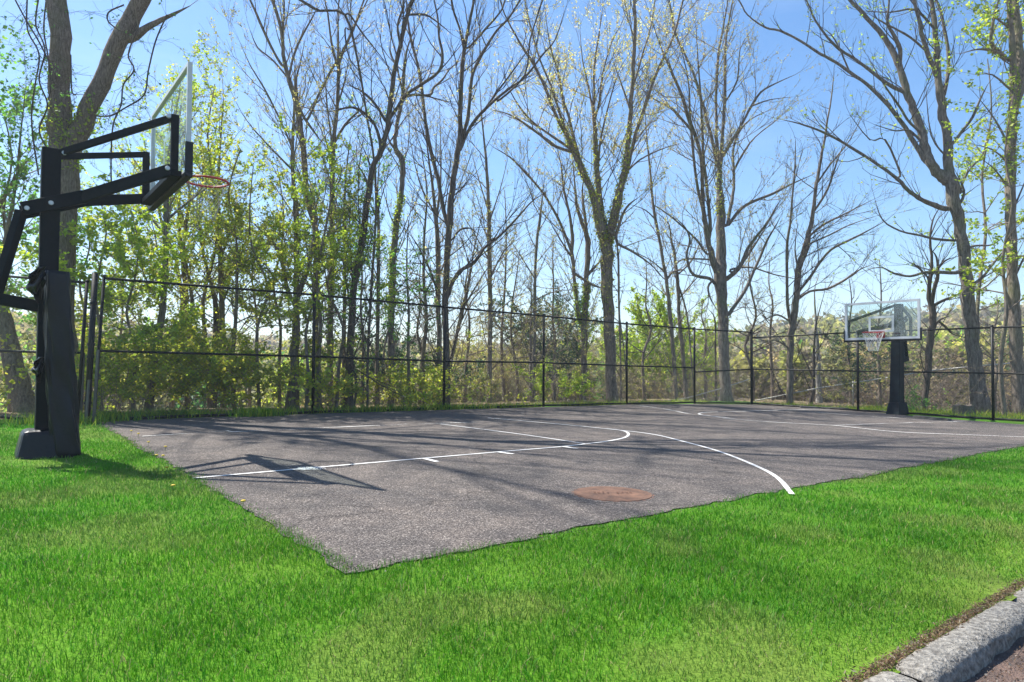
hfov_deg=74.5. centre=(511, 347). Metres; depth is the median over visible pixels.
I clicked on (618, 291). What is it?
tree
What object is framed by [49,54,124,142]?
vine
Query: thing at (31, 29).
vine
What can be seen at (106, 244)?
sapling
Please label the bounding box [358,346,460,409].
shrub
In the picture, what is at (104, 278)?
chain link fence
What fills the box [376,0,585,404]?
tree
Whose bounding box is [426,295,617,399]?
shrub
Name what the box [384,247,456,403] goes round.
sapling
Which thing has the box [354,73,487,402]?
tree
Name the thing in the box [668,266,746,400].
tree
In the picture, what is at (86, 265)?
sapling
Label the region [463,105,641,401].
tree
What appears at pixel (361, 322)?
sapling
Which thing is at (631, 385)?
brush
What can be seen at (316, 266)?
sapling
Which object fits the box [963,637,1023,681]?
road
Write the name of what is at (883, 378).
shrub
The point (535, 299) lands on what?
tree
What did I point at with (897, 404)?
basketball goal
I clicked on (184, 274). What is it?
tree
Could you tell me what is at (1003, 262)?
sapling
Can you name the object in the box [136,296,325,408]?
shrub
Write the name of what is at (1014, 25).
tree
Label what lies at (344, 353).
tree
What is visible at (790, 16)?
sky
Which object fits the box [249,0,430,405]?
tree
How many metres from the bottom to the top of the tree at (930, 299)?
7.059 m
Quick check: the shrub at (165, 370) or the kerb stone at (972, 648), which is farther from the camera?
the shrub at (165, 370)
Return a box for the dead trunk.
[794,275,822,402]
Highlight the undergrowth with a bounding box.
[0,313,526,415]
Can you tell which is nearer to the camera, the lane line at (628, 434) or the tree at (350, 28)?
the lane line at (628, 434)
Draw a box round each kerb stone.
[863,671,916,681]
[895,601,1023,681]
[1012,587,1023,603]
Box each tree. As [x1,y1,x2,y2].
[0,0,111,411]
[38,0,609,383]
[80,29,272,410]
[82,43,335,407]
[116,64,290,402]
[116,113,311,407]
[197,0,365,408]
[233,0,396,406]
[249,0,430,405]
[267,0,448,408]
[274,0,506,410]
[303,92,374,404]
[320,0,492,405]
[334,106,425,405]
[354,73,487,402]
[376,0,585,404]
[403,167,528,380]
[416,34,559,401]
[446,0,721,402]
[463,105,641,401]
[482,121,604,401]
[569,160,658,400]
[590,0,840,401]
[604,66,711,400]
[635,182,740,400]
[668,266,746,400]
[707,44,920,403]
[738,0,1023,412]
[778,258,855,403]
[877,173,996,409]
[929,0,1023,414]
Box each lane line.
[197,428,629,477]
[233,422,464,431]
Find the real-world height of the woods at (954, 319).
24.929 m
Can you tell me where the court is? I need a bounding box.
[102,404,1023,572]
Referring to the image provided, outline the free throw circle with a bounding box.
[699,409,810,417]
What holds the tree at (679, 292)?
on the ground at (587, 401)
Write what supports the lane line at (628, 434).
on the court
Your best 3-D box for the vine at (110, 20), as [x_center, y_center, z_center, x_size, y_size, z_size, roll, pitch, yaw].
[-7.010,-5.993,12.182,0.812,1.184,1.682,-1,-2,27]
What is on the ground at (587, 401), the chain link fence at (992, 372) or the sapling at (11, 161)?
the sapling at (11, 161)
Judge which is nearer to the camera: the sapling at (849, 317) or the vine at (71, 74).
the vine at (71, 74)
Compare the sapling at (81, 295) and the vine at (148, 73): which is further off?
the sapling at (81, 295)
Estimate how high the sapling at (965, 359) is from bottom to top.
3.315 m
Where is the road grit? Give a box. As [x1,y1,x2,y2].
[976,644,1023,681]
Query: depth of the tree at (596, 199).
19.54 m
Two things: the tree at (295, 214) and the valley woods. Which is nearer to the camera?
the tree at (295, 214)
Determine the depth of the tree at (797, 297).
21.28 m
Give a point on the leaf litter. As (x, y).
(940, 628)
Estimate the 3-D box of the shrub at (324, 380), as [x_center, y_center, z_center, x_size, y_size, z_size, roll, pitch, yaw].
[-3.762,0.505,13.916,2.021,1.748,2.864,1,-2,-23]
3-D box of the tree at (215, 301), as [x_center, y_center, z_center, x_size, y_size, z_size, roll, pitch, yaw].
[-6.591,-1.982,15.085,3.191,7.151,4.456,0,-2,17]
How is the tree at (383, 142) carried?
on the ground at (587, 401)
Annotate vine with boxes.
[0,2,87,134]
[3,0,71,176]
[6,0,66,87]
[6,0,86,184]
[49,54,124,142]
[64,0,177,51]
[80,29,153,193]
[89,0,198,165]
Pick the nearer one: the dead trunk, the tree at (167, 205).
the tree at (167, 205)
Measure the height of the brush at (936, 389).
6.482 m
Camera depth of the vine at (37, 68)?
12.02 m
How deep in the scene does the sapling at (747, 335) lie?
22.96 m
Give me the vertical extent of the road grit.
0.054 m
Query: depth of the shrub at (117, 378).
11.31 m
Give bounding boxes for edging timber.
[800,406,848,408]
[913,415,951,420]
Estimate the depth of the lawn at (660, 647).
2.85 m
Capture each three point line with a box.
[495,418,793,493]
[724,418,1017,436]
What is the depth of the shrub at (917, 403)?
17.70 m
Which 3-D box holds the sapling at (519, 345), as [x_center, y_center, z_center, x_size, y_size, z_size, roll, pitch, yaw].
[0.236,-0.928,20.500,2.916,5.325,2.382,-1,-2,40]
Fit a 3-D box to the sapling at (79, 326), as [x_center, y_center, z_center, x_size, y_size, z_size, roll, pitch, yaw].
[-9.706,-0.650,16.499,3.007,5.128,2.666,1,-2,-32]
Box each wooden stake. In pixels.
[80,353,84,412]
[84,380,90,423]
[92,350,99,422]
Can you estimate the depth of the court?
7.11 m
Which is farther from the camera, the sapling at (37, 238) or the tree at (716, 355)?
the tree at (716, 355)
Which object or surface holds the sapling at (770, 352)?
on the ground at (587, 401)
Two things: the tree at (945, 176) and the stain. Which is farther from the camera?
the tree at (945, 176)
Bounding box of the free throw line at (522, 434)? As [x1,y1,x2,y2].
[443,424,585,443]
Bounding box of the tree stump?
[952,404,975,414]
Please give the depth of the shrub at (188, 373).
12.70 m
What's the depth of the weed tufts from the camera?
11.66 m
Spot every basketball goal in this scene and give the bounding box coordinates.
[0,61,229,458]
[844,299,922,414]
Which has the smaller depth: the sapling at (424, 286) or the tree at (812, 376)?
the sapling at (424, 286)
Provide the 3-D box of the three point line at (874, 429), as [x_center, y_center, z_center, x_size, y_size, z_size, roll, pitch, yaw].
[6.095,1.420,11.935,4.941,0.061,0.691,-1,-2,35]
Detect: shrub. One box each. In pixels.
[16,300,205,412]
[75,330,149,412]
[109,315,280,410]
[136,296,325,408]
[141,305,269,411]
[277,331,373,408]
[324,323,439,404]
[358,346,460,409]
[360,328,486,403]
[380,361,458,406]
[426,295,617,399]
[450,367,514,403]
[475,279,602,398]
[511,355,596,402]
[545,286,744,398]
[797,329,909,406]
[819,324,958,404]
[904,385,948,411]
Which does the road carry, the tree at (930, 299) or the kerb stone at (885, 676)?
the kerb stone at (885, 676)
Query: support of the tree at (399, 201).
on the ground at (587, 401)
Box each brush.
[325,306,837,404]
[702,318,1023,412]
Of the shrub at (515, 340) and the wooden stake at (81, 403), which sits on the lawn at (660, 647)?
the wooden stake at (81, 403)
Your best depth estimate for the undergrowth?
13.49 m
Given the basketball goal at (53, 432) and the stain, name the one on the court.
the stain
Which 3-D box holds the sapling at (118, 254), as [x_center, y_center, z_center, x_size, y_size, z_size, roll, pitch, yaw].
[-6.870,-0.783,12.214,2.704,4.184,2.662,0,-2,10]
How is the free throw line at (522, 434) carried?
on the court
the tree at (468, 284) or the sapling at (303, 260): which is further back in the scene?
the tree at (468, 284)
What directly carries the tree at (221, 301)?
on the ground at (587, 401)
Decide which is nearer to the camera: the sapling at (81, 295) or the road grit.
the road grit
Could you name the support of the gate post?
on the lawn at (660, 647)
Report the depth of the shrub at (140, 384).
12.46 m
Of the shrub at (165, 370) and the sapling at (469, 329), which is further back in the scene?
the sapling at (469, 329)
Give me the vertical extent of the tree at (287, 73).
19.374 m
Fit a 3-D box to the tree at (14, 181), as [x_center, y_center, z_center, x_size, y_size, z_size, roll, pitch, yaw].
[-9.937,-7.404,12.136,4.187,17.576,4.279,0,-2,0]
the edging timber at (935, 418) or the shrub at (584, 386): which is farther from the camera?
the shrub at (584, 386)
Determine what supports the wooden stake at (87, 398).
on the lawn at (660, 647)
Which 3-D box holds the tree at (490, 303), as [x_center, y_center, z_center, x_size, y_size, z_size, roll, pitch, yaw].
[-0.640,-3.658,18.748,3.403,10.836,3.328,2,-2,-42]
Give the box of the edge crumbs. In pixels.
[96,422,1020,571]
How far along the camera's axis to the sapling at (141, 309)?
16.52 m
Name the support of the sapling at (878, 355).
on the ground at (587, 401)
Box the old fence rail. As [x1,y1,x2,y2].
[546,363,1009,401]
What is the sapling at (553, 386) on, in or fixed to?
on the ground at (587, 401)
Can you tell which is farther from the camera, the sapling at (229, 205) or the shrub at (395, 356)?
the shrub at (395, 356)
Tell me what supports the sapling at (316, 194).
on the ground at (587, 401)
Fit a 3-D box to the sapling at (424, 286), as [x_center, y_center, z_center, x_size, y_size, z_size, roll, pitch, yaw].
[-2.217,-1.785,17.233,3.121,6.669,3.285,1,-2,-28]
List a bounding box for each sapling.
[0,15,114,292]
[0,66,118,411]
[0,147,150,334]
[0,173,189,410]
[16,205,212,411]
[34,207,139,410]
[75,213,172,409]
[80,74,277,408]
[92,66,275,408]
[115,245,179,353]
[124,42,292,407]
[176,136,299,408]
[178,136,345,407]
[179,201,324,406]
[184,142,363,406]
[228,112,406,409]
[235,160,364,410]
[260,134,403,406]
[288,197,426,405]
[372,212,449,402]
[374,137,476,404]
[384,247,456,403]
[411,226,510,402]
[449,185,562,401]
[481,240,577,401]
[508,225,600,400]
[617,255,677,400]
[676,297,717,398]
[709,228,806,400]
[732,245,813,400]
[807,273,913,403]
[819,256,943,404]
[917,47,1023,318]
[932,95,1023,415]
[937,327,994,403]
[952,291,1023,411]
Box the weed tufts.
[0,401,560,427]
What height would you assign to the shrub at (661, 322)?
4.398 m
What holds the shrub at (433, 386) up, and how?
on the ground at (587, 401)
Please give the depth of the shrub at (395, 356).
17.73 m
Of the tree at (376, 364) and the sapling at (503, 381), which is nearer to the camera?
the tree at (376, 364)
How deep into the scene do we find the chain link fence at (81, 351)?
10.42 m
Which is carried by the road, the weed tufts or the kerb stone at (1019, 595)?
the kerb stone at (1019, 595)
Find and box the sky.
[0,0,1023,346]
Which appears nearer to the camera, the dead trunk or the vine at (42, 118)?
the vine at (42, 118)
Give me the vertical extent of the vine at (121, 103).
3.133 m
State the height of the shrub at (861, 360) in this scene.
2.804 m
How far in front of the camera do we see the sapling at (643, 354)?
21.75 m
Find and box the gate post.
[84,272,97,421]
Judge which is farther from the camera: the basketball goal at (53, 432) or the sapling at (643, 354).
the sapling at (643, 354)
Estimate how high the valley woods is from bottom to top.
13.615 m
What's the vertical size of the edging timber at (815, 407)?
0.068 m
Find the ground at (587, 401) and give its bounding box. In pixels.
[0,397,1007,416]
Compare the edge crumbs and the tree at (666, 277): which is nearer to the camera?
the edge crumbs
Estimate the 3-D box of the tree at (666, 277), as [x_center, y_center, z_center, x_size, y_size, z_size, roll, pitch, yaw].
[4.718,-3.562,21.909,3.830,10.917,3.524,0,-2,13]
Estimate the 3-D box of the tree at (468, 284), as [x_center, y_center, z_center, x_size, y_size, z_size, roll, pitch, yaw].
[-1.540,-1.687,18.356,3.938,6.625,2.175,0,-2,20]
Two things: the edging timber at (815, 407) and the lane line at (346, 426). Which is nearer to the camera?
the lane line at (346, 426)
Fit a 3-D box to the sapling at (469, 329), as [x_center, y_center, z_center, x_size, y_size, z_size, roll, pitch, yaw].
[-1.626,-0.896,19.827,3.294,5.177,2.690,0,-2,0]
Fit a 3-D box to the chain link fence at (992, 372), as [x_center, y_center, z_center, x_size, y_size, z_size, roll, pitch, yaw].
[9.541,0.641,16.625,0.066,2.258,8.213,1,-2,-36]
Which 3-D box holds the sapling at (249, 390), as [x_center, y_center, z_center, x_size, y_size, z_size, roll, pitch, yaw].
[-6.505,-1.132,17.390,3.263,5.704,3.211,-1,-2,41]
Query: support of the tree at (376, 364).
on the ground at (587, 401)
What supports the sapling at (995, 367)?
on the ground at (587, 401)
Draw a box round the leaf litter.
[832,573,1023,681]
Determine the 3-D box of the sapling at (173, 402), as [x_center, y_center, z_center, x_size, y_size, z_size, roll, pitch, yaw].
[-8.142,-2.389,16.238,4.294,7.936,3.702,-1,-2,43]
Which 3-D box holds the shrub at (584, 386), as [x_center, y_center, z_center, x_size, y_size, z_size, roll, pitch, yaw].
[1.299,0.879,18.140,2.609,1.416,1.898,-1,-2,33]
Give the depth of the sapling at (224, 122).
14.79 m
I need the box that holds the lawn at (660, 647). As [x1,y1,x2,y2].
[0,401,1023,681]
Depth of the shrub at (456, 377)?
19.31 m
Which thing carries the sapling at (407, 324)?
on the ground at (587, 401)
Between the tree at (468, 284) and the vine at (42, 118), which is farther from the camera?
the tree at (468, 284)
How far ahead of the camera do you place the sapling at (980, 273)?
21.26 m
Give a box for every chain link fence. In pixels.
[0,275,88,419]
[94,275,752,419]
[753,325,1023,420]
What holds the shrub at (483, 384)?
on the ground at (587, 401)
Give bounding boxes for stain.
[572,486,653,501]
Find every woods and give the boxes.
[0,311,1023,412]
[11,302,1023,361]
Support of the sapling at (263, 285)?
on the ground at (587, 401)
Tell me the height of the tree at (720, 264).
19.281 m
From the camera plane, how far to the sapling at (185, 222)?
14.02 m
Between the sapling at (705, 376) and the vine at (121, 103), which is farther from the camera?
the sapling at (705, 376)
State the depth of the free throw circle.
15.99 m
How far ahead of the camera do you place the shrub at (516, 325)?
21.70 m
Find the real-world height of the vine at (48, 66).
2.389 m
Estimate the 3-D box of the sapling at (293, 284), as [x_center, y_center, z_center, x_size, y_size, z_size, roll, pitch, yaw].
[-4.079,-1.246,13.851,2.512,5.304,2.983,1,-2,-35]
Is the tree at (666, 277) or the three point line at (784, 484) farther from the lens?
the tree at (666, 277)

